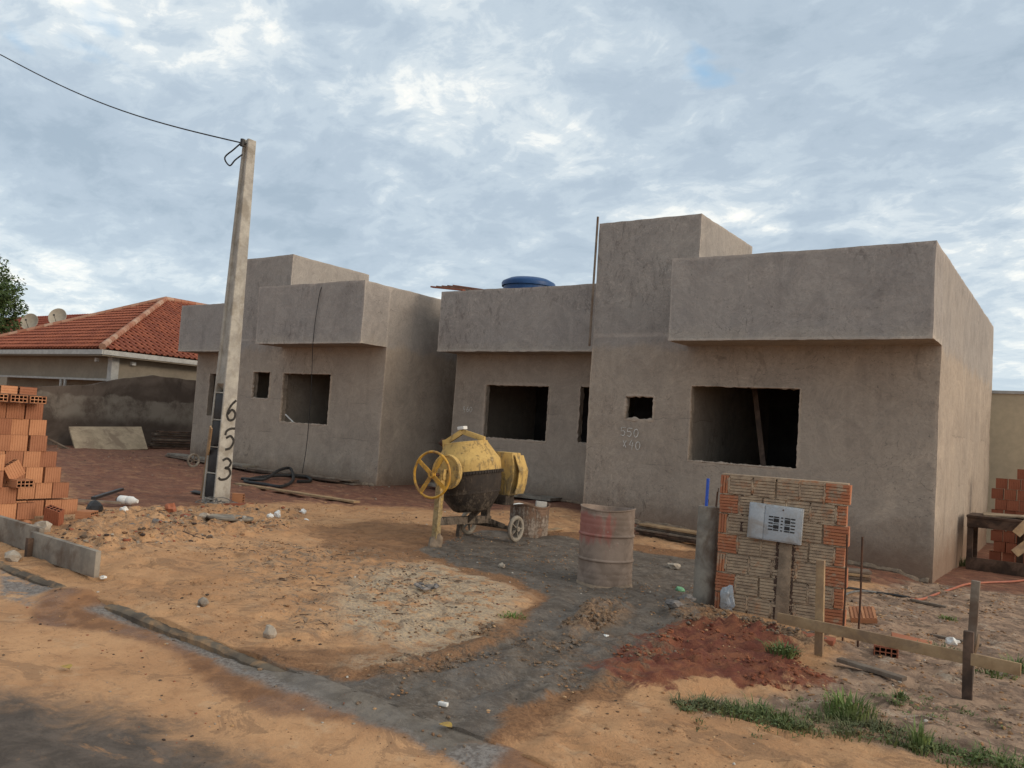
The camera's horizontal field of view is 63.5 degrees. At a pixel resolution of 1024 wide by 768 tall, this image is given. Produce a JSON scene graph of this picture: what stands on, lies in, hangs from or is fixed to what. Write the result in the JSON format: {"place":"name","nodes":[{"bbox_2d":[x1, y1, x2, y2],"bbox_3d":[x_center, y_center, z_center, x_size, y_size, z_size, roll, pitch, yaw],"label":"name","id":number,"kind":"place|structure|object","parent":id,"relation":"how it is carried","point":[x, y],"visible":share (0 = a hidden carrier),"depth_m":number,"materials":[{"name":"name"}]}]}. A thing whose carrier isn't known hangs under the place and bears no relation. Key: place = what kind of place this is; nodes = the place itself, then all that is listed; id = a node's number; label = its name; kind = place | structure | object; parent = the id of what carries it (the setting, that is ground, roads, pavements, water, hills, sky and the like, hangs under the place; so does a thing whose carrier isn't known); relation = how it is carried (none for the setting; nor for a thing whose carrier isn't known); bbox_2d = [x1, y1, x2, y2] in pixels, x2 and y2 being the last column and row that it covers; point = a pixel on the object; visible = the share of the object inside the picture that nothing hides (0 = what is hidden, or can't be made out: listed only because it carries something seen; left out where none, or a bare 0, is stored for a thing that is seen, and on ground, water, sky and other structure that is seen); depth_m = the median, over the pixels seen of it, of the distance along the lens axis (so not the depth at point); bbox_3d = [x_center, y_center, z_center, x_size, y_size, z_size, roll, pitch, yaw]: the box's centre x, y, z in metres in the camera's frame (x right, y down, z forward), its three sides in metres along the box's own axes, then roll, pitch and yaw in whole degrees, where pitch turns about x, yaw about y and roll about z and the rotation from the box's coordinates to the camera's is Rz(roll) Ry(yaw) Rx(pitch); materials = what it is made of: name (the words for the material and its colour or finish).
{"place":"outdoors","nodes":[
{"label":"outdoors","id":0,"kind":"place"},
{"bbox_2d":[116,495,138,504],"bbox_3d":[-5.632,1.704,12.105,0.340,0.132,0.132,3,-3,12],"label":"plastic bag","id":1,"kind":"object","parent":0,"point":[127,500],"visible":0.92,"depth_m":12.06,"materials":[{"name":"white plastic"}]},
{"bbox_2d":[0,569,548,767],"bbox_3d":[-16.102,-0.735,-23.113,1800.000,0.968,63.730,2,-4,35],"label":"road","id":2,"kind":"structure","parent":0,"point":[49,720],"depth_m":4.70,"materials":[{"name":"soil"}]},
{"bbox_2d":[0,561,284,671],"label":"kerb","id":3,"kind":"structure","parent":2,"relation":"on","point":[142,619],"depth_m":6.05,"materials":[{"name":"concrete"}]},
{"bbox_2d":[2,581,441,763],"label":"pebbles","id":4,"kind":"object","parent":2,"relation":"on","point":[360,702],"visible":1,"depth_m":4.83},
{"bbox_2d":[0,445,1023,767],"bbox_3d":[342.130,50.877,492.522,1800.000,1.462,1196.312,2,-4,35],"label":"ground","id":5,"kind":"structure","parent":0,"point":[528,723],"depth_m":6.93,"materials":[{"name":"soil"}]},
{"bbox_2d":[0,503,16,518],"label":"hollow brick","id":6,"kind":"object","parent":5,"relation":"on","point":[8,510],"visible":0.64,"depth_m":9.36,"materials":[{"name":"brick"}]},
{"bbox_2d":[0,486,16,503],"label":"hollow brick","id":7,"kind":"object","parent":6,"relation":"on","point":[8,495],"visible":0.84,"depth_m":9.34,"materials":[{"name":"brick"}]},
{"bbox_2d":[8,478,33,487],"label":"hollow brick","id":8,"kind":"object","parent":7,"relation":"on","point":[22,483],"visible":1,"depth_m":9.32,"materials":[{"name":"brick"}]},
{"bbox_2d":[4,459,25,481],"bbox_3d":[-5.687,0.982,9.414,0.090,0.185,0.190,2,28,29],"label":"hollow brick","id":9,"kind":"object","parent":8,"relation":"on","point":[13,468],"visible":0.88,"depth_m":9.39,"materials":[{"name":"brick"}]},
{"bbox_2d":[4,550,21,561],"bbox_3d":[-4.672,1.617,7.742,0.145,0.129,0.179,6,-4,-30],"label":"cement lump","id":10,"kind":"object","parent":5,"relation":"on","point":[13,556],"visible":0.93,"depth_m":7.69,"materials":[{"name":"concrete"}]},
{"bbox_2d":[0,256,29,333],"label":"leafy tree","id":11,"kind":"object","parent":5,"relation":"on","point":[8,300],"visible":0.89,"depth_m":37.04,"materials":[{"name":"green plant"}]},
{"bbox_2d":[0,515,43,549],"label":"concrete board","id":12,"kind":"object","parent":5,"relation":"on","point":[15,533],"visible":0.56,"depth_m":8.34,"materials":[{"name":"concrete"}]},
{"bbox_2d":[18,519,31,524],"bbox_3d":[-5.620,1.595,9.534,0.173,0.137,0.155,4,-3,-2],"label":"brick fragment","id":13,"kind":"object","parent":5,"relation":"on","point":[28,521],"visible":0.49,"depth_m":9.49,"materials":[{"name":"brick"}]},
{"bbox_2d":[16,502,35,519],"bbox_3d":[-5.614,1.461,9.521,0.090,0.185,0.190,1,-4,37],"label":"hollow brick","id":14,"kind":"object","parent":13,"relation":"on","point":[25,510],"visible":1,"depth_m":9.49,"materials":[{"name":"brick"}]},
{"bbox_2d":[24,538,33,556],"bbox_3d":[-4.612,1.566,7.892,0.050,0.190,0.050,2,-4,35],"label":"stake","id":15,"kind":"object","parent":5,"relation":"on","point":[28,552],"visible":0.79,"depth_m":7.88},
{"bbox_2d":[25,500,43,515],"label":"hollow brick","id":16,"kind":"object","parent":5,"relation":"on","point":[39,506],"visible":0.54,"depth_m":9.82,"materials":[{"name":"brick"}]},
{"bbox_2d":[16,483,35,498],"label":"hollow brick","id":17,"kind":"object","parent":16,"relation":"on","point":[25,493],"visible":0.56,"depth_m":9.70,"materials":[{"name":"brick"}]},
{"bbox_2d":[6,467,25,482],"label":"hollow brick","id":18,"kind":"object","parent":17,"relation":"on","point":[22,476],"visible":0.1,"depth_m":9.66,"materials":[{"name":"brick"}]},
{"bbox_2d":[5,451,23,463],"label":"hollow brick","id":19,"kind":"object","parent":18,"relation":"on","point":[10,455],"visible":0.52,"depth_m":9.58,"materials":[{"name":"brick"}]},
{"bbox_2d":[10,435,27,450],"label":"hollow brick","id":20,"kind":"object","parent":19,"relation":"on","point":[18,442],"visible":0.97,"depth_m":9.63,"materials":[{"name":"brick"}]},
{"bbox_2d":[11,418,28,434],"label":"hollow brick","id":21,"kind":"object","parent":20,"relation":"on","point":[19,426],"visible":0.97,"depth_m":9.64,"materials":[{"name":"brick"}]},
{"bbox_2d":[25,467,42,482],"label":"hollow brick","id":22,"kind":"object","parent":17,"relation":"on","point":[35,474],"visible":0.69,"depth_m":9.78,"materials":[{"name":"brick"}]},
{"bbox_2d":[22,451,40,466],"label":"hollow brick","id":23,"kind":"object","parent":22,"relation":"on","point":[31,458],"visible":0.93,"depth_m":9.74,"materials":[{"name":"brick"}]},
{"bbox_2d":[27,435,47,450],"bbox_3d":[-5.647,0.704,9.825,0.090,0.185,0.190,2,-4,36],"label":"hollow brick","id":24,"kind":"object","parent":23,"relation":"on","point":[36,443],"visible":1,"depth_m":9.79,"materials":[{"name":"brick"}]},
{"bbox_2d":[28,419,46,435],"bbox_3d":[-5.652,0.516,9.818,0.090,0.185,0.190,2,-4,34],"label":"hollow brick","id":25,"kind":"object","parent":24,"relation":"on","point":[36,427],"visible":1,"depth_m":9.79,"materials":[{"name":"brick"}]},
{"bbox_2d":[24,403,43,419],"bbox_3d":[-5.679,0.325,9.798,0.090,0.185,0.190,1,-4,36],"label":"hollow brick","id":26,"kind":"object","parent":25,"relation":"on","point":[33,411],"visible":0.92,"depth_m":9.76,"materials":[{"name":"brick"}]},
{"bbox_2d":[34,483,52,498],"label":"hollow brick","id":27,"kind":"object","parent":16,"relation":"on","point":[43,490],"visible":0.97,"depth_m":9.87,"materials":[{"name":"brick"}]},
{"bbox_2d":[42,467,61,482],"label":"hollow brick","id":28,"kind":"object","parent":27,"relation":"on","point":[51,474],"visible":1,"depth_m":9.93,"materials":[{"name":"brick"}]},
{"bbox_2d":[40,451,56,466],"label":"hollow brick","id":29,"kind":"object","parent":28,"relation":"on","point":[48,458],"visible":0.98,"depth_m":9.91,"materials":[{"name":"brick"}]},
{"bbox_2d":[0,313,90,384],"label":"tile roof house","id":30,"kind":"structure","parent":5,"relation":"on","point":[42,320],"depth_m":49.92,"materials":[{"name":"tile"}]},
{"bbox_2d":[42,499,61,514],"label":"hollow brick","id":31,"kind":"object","parent":5,"relation":"on","point":[55,502],"visible":0.52,"depth_m":9.98,"materials":[{"name":"brick"}]},
{"bbox_2d":[51,482,68,497],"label":"hollow brick","id":32,"kind":"object","parent":31,"relation":"on","point":[60,489],"visible":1,"depth_m":10.02,"materials":[{"name":"brick"}]},
{"bbox_2d":[43,505,64,525],"bbox_3d":[-5.242,1.505,9.460,0.190,0.185,0.090,18,19,7],"label":"hollow brick","id":33,"kind":"object","parent":5,"relation":"on","point":[53,515],"visible":0.92,"depth_m":9.43,"materials":[{"name":"brick"}]},
{"bbox_2d":[30,531,101,577],"bbox_3d":[-4.130,1.562,7.616,1.230,0.253,0.053,2,-4,36],"label":"concrete board","id":34,"kind":"object","parent":5,"relation":"on","point":[78,558],"visible":0.91,"depth_m":7.53,"materials":[{"name":"concrete"}]},
{"bbox_2d":[61,498,77,514],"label":"hollow brick","id":35,"kind":"object","parent":5,"relation":"on","point":[69,506],"visible":0.83,"depth_m":10.13,"materials":[{"name":"brick"}]},
{"bbox_2d":[75,509,97,518],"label":"hollow brick","id":36,"kind":"object","parent":5,"relation":"on","point":[81,514],"visible":0.88,"depth_m":9.96,"materials":[{"name":"brick"}]},
{"bbox_2d":[0,375,195,446],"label":"boundary wall","id":37,"kind":"structure","parent":5,"relation":"on","point":[149,404],"depth_m":27.19,"materials":[{"name":"concrete"}]},
{"bbox_2d":[0,297,203,386],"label":"tile roof house","id":38,"kind":"structure","parent":5,"relation":"on","point":[140,339],"depth_m":30.95,"materials":[{"name":"tile"}]},
{"bbox_2d":[20,313,37,328],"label":"satellite dish","id":39,"kind":"object","parent":38,"relation":"on","point":[29,320],"visible":0.9,"depth_m":40.50,"materials":[{"name":"paint"}]},
{"bbox_2d":[0,375,107,385],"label":"window frame","id":40,"kind":"structure","parent":38,"relation":"in","point":[61,378],"depth_m":30.14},
{"bbox_2d":[48,308,66,322],"bbox_3d":[-21.442,-2.613,38.871,0.721,1.945,0.531,2,-4,35],"label":"satellite dish","id":41,"kind":"object","parent":38,"relation":"on","point":[57,314],"visible":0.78,"depth_m":38.99,"materials":[{"name":"paint"}]},
{"bbox_2d":[68,427,147,449],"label":"leaning slab","id":42,"kind":"structure","parent":5,"relation":"on","point":[125,438],"depth_m":25.70,"materials":[{"name":"concrete"}]},
{"bbox_2d":[55,505,301,548],"bbox_3d":[-4.367,1.774,10.829,2.393,0.261,5.438,3,-3,16],"label":"rubble","id":43,"kind":"object","parent":5,"relation":"on","point":[141,532],"visible":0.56,"depth_m":9.82,"materials":[{"name":"stone"}]},
{"bbox_2d":[200,426,212,497],"bbox_3d":[-5.132,1.340,13.872,0.049,1.313,1.378,5,-3,-22],"label":"wooden stick","id":44,"kind":"object","parent":5,"relation":"on","point":[209,440],"visible":0.71,"depth_m":13.64,"materials":[{"name":"brown wood"}]},
{"bbox_2d":[165,455,257,468],"bbox_3d":[-8.090,2.081,22.134,4.670,0.046,0.418,1,-4,44],"label":"wood plank","id":45,"kind":"object","parent":5,"relation":"on","point":[233,466],"visible":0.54,"depth_m":21.92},
{"bbox_2d":[167,453,256,466],"bbox_3d":[-8.122,2.027,22.166,4.458,0.046,0.402,1,-4,45],"label":"wood plank","id":46,"kind":"object","parent":45,"relation":"on","point":[203,459],"visible":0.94,"depth_m":22.04,"materials":[{"name":"wood"}]},
{"bbox_2d":[202,138,255,503],"bbox_3d":[-4.702,-1.047,13.802,0.442,6.096,0.395,2,-4,35],"label":"utility pole","id":47,"kind":"object","parent":5,"relation":"on","point":[217,476],"visible":0.97,"depth_m":13.71,"materials":[{"name":"concrete"}]},
{"bbox_2d":[0,54,239,142],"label":"service wire","id":48,"kind":"object","parent":47,"relation":"attached to","point":[120,109],"visible":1,"depth_m":14.99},
{"bbox_2d":[207,514,253,520],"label":"plank","id":49,"kind":"object","parent":5,"relation":"on","point":[227,517],"visible":0.9,"depth_m":11.27,"materials":[{"name":"wood"}]},
{"bbox_2d":[263,624,276,638],"bbox_3d":[-1.746,1.801,5.979,0.110,0.115,0.097,2,-4,35],"label":"pale rock","id":50,"kind":"object","parent":5,"relation":"on","point":[270,632],"visible":0.88,"depth_m":5.95,"materials":[{"name":"stone"}]},
{"bbox_2d":[241,467,311,487],"bbox_3d":[-5.120,2.034,18.234,1.283,0.277,2.784,3,-3,7],"label":"black pipe","id":51,"kind":"object","parent":5,"relation":"on","point":[250,480],"visible":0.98,"depth_m":17.88,"materials":[{"name":"plastic"}]},
{"bbox_2d":[74,505,487,630],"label":"twigs","id":52,"kind":"object","parent":5,"relation":"on","point":[332,572],"visible":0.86,"depth_m":8.22,"materials":[{"name":"wood"}]},
{"bbox_2d":[234,483,359,502],"bbox_3d":[-4.195,2.070,15.819,3.610,0.039,0.150,1,-4,37],"label":"long plank","id":53,"kind":"object","parent":5,"relation":"on","point":[307,494],"visible":1,"depth_m":15.59,"materials":[{"name":"brown wood"}]},
{"bbox_2d":[252,471,361,484],"bbox_3d":[-4.888,2.213,19.539,3.492,0.032,0.309,2,-4,34],"label":"wood plank","id":54,"kind":"object","parent":5,"relation":"on","point":[350,483],"visible":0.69,"depth_m":18.75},
{"bbox_2d":[245,469,348,481],"bbox_3d":[-5.140,2.158,19.564,3.223,0.032,0.359,2,-4,34],"label":"wood plank","id":55,"kind":"object","parent":54,"relation":"on","point":[332,480],"visible":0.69,"depth_m":19.01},
{"bbox_2d":[248,468,358,480],"bbox_3d":[-4.983,2.128,19.528,3.447,0.032,0.332,2,-4,34],"label":"wood plank","id":56,"kind":"object","parent":55,"relation":"on","point":[312,475],"visible":0.96,"depth_m":19.25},
{"bbox_2d":[178,254,456,485],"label":"unfinished house","id":57,"kind":"structure","parent":5,"relation":"on","point":[380,368],"depth_m":19.71,"materials":[{"name":"concrete"}]},
{"bbox_2d":[203,539,503,632],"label":"gravel","id":58,"kind":"structure","parent":5,"relation":"on","point":[339,571],"depth_m":8.35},
{"bbox_2d":[347,562,517,643],"bbox_3d":[-0.771,1.986,7.782,1.647,0.135,3.475,3,-3,5],"label":"rubble","id":59,"kind":"object","parent":5,"relation":"on","point":[379,639],"visible":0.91,"depth_m":7.64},
{"bbox_2d":[413,426,527,547],"bbox_3d":[-0.604,1.442,11.384,0.981,1.719,1.586,2,-4,35],"label":"cement mixer","id":60,"kind":"object","parent":5,"relation":"on","point":[473,479],"visible":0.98,"depth_m":11.11,"materials":[{"name":"yellow paint"}]},
{"bbox_2d":[257,531,704,764],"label":"clods","id":61,"kind":"object","parent":5,"relation":"on","point":[438,735],"visible":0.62,"depth_m":5.59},
{"bbox_2d":[423,482,561,500],"bbox_3d":[-0.478,2.339,18.028,3.304,0.082,0.500,2,-4,32],"label":"cement step","id":62,"kind":"object","parent":5,"relation":"on","point":[532,496],"visible":0.5,"depth_m":17.26,"materials":[{"name":"concrete"}]},
{"bbox_2d":[31,503,1023,767],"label":"pebbles","id":63,"kind":"object","parent":5,"relation":"on","point":[493,625],"visible":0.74,"depth_m":7.11,"materials":[{"name":"stone"}]},
{"bbox_2d":[509,500,549,537],"bbox_3d":[0.260,2.025,12.482,0.618,0.555,0.600,3,-3,18],"label":"half barrel","id":64,"kind":"object","parent":5,"relation":"on","point":[535,517],"visible":0.81,"depth_m":12.24,"materials":[{"name":"white plastic"}]},
{"bbox_2d":[379,622,679,684],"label":"clods","id":65,"kind":"object","parent":5,"relation":"on","point":[461,660],"visible":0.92,"depth_m":5.92,"materials":[{"name":"soil"}]},
{"bbox_2d":[559,598,619,628],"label":"clods","id":66,"kind":"object","parent":5,"relation":"on","point":[600,623],"visible":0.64,"depth_m":7.18,"materials":[{"name":"soil"}]},
{"bbox_2d":[576,504,635,588],"bbox_3d":[1.046,1.831,9.223,0.709,0.928,0.708,2,-4,35],"label":"steel drum","id":67,"kind":"object","parent":5,"relation":"on","point":[605,554],"visible":0.97,"depth_m":8.97,"materials":[{"name":"metal"}]},
{"bbox_2d":[639,533,695,543],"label":"wood plank","id":68,"kind":"object","parent":5,"relation":"on","point":[667,538],"visible":0.29,"depth_m":12.95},
{"bbox_2d":[635,530,695,541],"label":"wood plank","id":69,"kind":"object","parent":68,"relation":"on","point":[673,537],"visible":0.38,"depth_m":12.89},
{"bbox_2d":[634,527,695,539],"bbox_3d":[2.571,2.348,12.866,1.603,0.031,0.212,1,-4,45],"label":"wood plank","id":70,"kind":"object","parent":69,"relation":"on","point":[665,533],"visible":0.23,"depth_m":12.92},
{"bbox_2d":[636,525,696,536],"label":"wood plank","id":71,"kind":"object","parent":70,"relation":"on","point":[670,531],"visible":0.37,"depth_m":12.96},
{"bbox_2d":[639,523,696,534],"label":"wood plank","id":72,"kind":"object","parent":71,"relation":"on","point":[669,528],"visible":0.56,"depth_m":12.96,"materials":[{"name":"brown wood"}]},
{"bbox_2d":[693,478,720,604],"bbox_3d":[2.021,1.695,8.541,0.249,1.432,0.252,2,-4,35],"label":"concrete post","id":73,"kind":"object","parent":5,"relation":"on","point":[705,570],"visible":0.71,"depth_m":8.44,"materials":[{"name":"concrete"}]},
{"bbox_2d":[437,214,993,583],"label":"unfinished house","id":74,"kind":"structure","parent":5,"relation":"on","point":[866,370],"depth_m":14.41,"materials":[{"name":"concrete"}]},
{"bbox_2d":[502,276,555,288],"bbox_3d":[0.364,-1.690,20.685,1.360,1.950,1.360,2,-4,35],"label":"water tank","id":75,"kind":"object","parent":74,"relation":"on","point":[520,281],"visible":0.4,"depth_m":20.16,"materials":[{"name":"blue plastic"}]},
{"bbox_2d":[588,217,598,345],"bbox_3d":[1.548,-1.950,15.663,0.030,2.481,0.054,2,-4,35],"label":"wooden batten","id":76,"kind":"object","parent":74,"relation":"attached to","point":[593,282],"visible":1,"depth_m":15.65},
{"bbox_2d":[752,388,765,465],"bbox_3d":[4.335,0.843,14.466,0.088,1.784,0.894,4,-3,-3],"label":"leaning board","id":77,"kind":"object","parent":74,"relation":"on","point":[759,427],"visible":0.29,"depth_m":14.50,"materials":[{"name":"wood"}]},
{"bbox_2d":[613,618,825,690],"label":"clods","id":78,"kind":"object","parent":5,"relation":"on","point":[753,675],"visible":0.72,"depth_m":6.24,"materials":[{"name":"soil"}]},
{"bbox_2d":[719,585,734,609],"bbox_3d":[2.142,2.140,8.215,0.165,0.291,0.044,2,-4,35],"label":"plastic bag","id":79,"kind":"object","parent":5,"relation":"on","point":[727,599],"visible":0.85,"depth_m":8.21,"materials":[{"name":"white plastic"}]},
{"bbox_2d":[668,603,829,638],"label":"clods","id":80,"kind":"object","parent":5,"relation":"on","point":[790,630],"visible":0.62,"depth_m":7.37,"materials":[{"name":"soil"}]},
{"bbox_2d":[757,638,802,658],"bbox_3d":[2.132,2.070,6.475,0.345,0.114,0.456,4,-3,-13],"label":"grass tuft","id":81,"kind":"object","parent":5,"relation":"on","point":[780,649],"visible":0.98,"depth_m":6.46,"materials":[{"name":"green plant"}]},
{"bbox_2d":[715,473,851,625],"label":"meter wall","id":82,"kind":"structure","parent":5,"relation":"on","point":[778,537],"depth_m":8.01,"materials":[{"name":"brick"}]},
{"bbox_2d":[814,559,824,656],"bbox_3d":[2.517,1.883,6.762,0.086,0.878,0.045,2,-4,35],"label":"wooden stake","id":83,"kind":"object","parent":5,"relation":"on","point":[819,607],"visible":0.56,"depth_m":6.75,"materials":[{"name":"brown wood"}]},
{"bbox_2d":[665,685,1023,767],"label":"weeds","id":84,"kind":"object","parent":5,"relation":"on","point":[775,719],"visible":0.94,"depth_m":5.13,"materials":[{"name":"green plant"}]},
{"bbox_2d":[841,534,847,640],"bbox_3d":[2.955,1.860,7.340,0.025,1.043,0.018,2,-4,35],"label":"rebar rod","id":85,"kind":"object","parent":5,"relation":"on","point":[845,588],"visible":0.79,"depth_m":7.34,"materials":[{"name":"metal"}]},
{"bbox_2d":[818,686,880,722],"bbox_3d":[2.214,2.087,5.399,0.422,0.169,0.441,2,-4,35],"label":"grass tuft","id":86,"kind":"object","parent":5,"relation":"on","point":[850,707],"visible":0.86,"depth_m":5.36,"materials":[{"name":"plant"}]},
{"bbox_2d":[857,537,862,646],"bbox_3d":[3.012,1.848,7.153,0.025,1.044,0.018,2,-4,35],"label":"rebar rod","id":87,"kind":"object","parent":5,"relation":"on","point":[860,594],"visible":0.79,"depth_m":7.15,"materials":[{"name":"metal"}]},
{"bbox_2d":[848,606,876,623],"bbox_3d":[3.487,2.293,8.219,0.253,0.161,0.224,3,-3,17],"label":"clay block","id":88,"kind":"object","parent":5,"relation":"on","point":[868,615],"depth_m":8.17,"materials":[{"name":"brick"}]},
{"bbox_2d":[715,582,1023,757],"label":"rubble","id":89,"kind":"object","parent":5,"relation":"on","point":[963,726],"visible":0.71,"depth_m":6.28,"materials":[{"name":"stone"}]},
{"bbox_2d":[836,657,906,681],"bbox_3d":[2.726,2.166,6.282,0.075,0.040,0.520,6,-4,-38],"label":"old plank","id":90,"kind":"object","parent":5,"relation":"on","point":[875,670],"visible":1,"depth_m":6.25,"materials":[{"name":"wood"}]},
{"bbox_2d":[873,644,898,657],"bbox_3d":[3.175,2.259,7.015,0.190,0.090,0.185,2,-3,26],"label":"hollow brick","id":91,"kind":"object","parent":5,"relation":"on","point":[885,650],"visible":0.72,"depth_m":6.96,"materials":[{"name":"brick"}]},
{"bbox_2d":[901,715,937,747],"bbox_3d":[2.418,2.077,4.929,0.229,0.193,0.202,4,-3,-10],"label":"grass tuft","id":92,"kind":"object","parent":5,"relation":"on","point":[920,739],"visible":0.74,"depth_m":4.92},
{"bbox_2d":[910,579,1023,599],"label":"orange conduit","id":93,"kind":"object","parent":5,"relation":"on","point":[937,593],"visible":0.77,"depth_m":11.87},
{"bbox_2d":[962,630,973,700],"bbox_3d":[3.264,2.066,5.921,0.070,0.583,0.050,2,-4,35],"label":"wooden stake","id":94,"kind":"object","parent":5,"relation":"on","point":[967,667],"visible":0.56,"depth_m":5.90,"materials":[{"name":"wood"}]},
{"bbox_2d":[777,612,1020,675],"bbox_3d":[2.860,1.958,6.293,1.763,0.086,0.022,1,-4,43],"label":"wooden rail","id":95,"kind":"object","parent":94,"relation":"attached to","point":[977,660],"visible":1,"depth_m":6.22,"materials":[{"name":"brown wood"}]},
{"bbox_2d":[968,580,980,682],"bbox_3d":[3.552,1.960,6.382,0.085,0.878,0.045,2,-4,35],"label":"wooden stake","id":96,"kind":"object","parent":5,"relation":"on","point":[974,606],"visible":0.46,"depth_m":6.37,"materials":[{"name":"wood"}]},
{"bbox_2d":[965,512,1023,576],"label":"work table","id":97,"kind":"object","parent":5,"relation":"on","point":[975,521],"visible":0.81,"depth_m":14.03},
{"bbox_2d":[975,667,1022,680],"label":"grass tuft","id":98,"kind":"object","parent":5,"relation":"on","point":[991,672],"visible":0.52,"depth_m":6.60,"materials":[{"name":"green plant"}]},
{"bbox_2d":[986,390,1023,542],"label":"boundary wall","id":99,"kind":"structure","parent":5,"relation":"on","point":[1006,452],"depth_m":19.03,"materials":[{"name":"yellow paint"}]},
{"bbox_2d":[0,0,1023,390],"label":"sky","id":100,"kind":"structure","parent":0,"point":[415,146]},
{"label":"hollow brick","id":101,"kind":"object","parent":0,"visible":0},
{"bbox_2d":[0,434,10,450],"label":"hollow brick","id":102,"kind":"object","parent":101,"relation":"on","point":[5,440],"visible":1,"depth_m":9.50,"materials":[{"name":"brick"}]},
{"bbox_2d":[0,418,11,434],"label":"hollow brick","id":103,"kind":"object","parent":102,"relation":"on","point":[5,425],"visible":1,"depth_m":9.50,"materials":[{"name":"brick"}]},
{"bbox_2d":[5,402,24,418],"bbox_3d":[-5.789,0.308,9.613,0.090,0.185,0.190,1,-4,38],"label":"hollow brick","id":104,"kind":"object","parent":103,"relation":"on","point":[15,410],"visible":0.94,"depth_m":9.58,"materials":[{"name":"brick"}]},
{"bbox_2d":[8,394,27,402],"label":"hollow brick","id":105,"kind":"object","parent":104,"relation":"on","point":[18,398],"visible":0.88,"depth_m":9.42,"materials":[{"name":"brick"}]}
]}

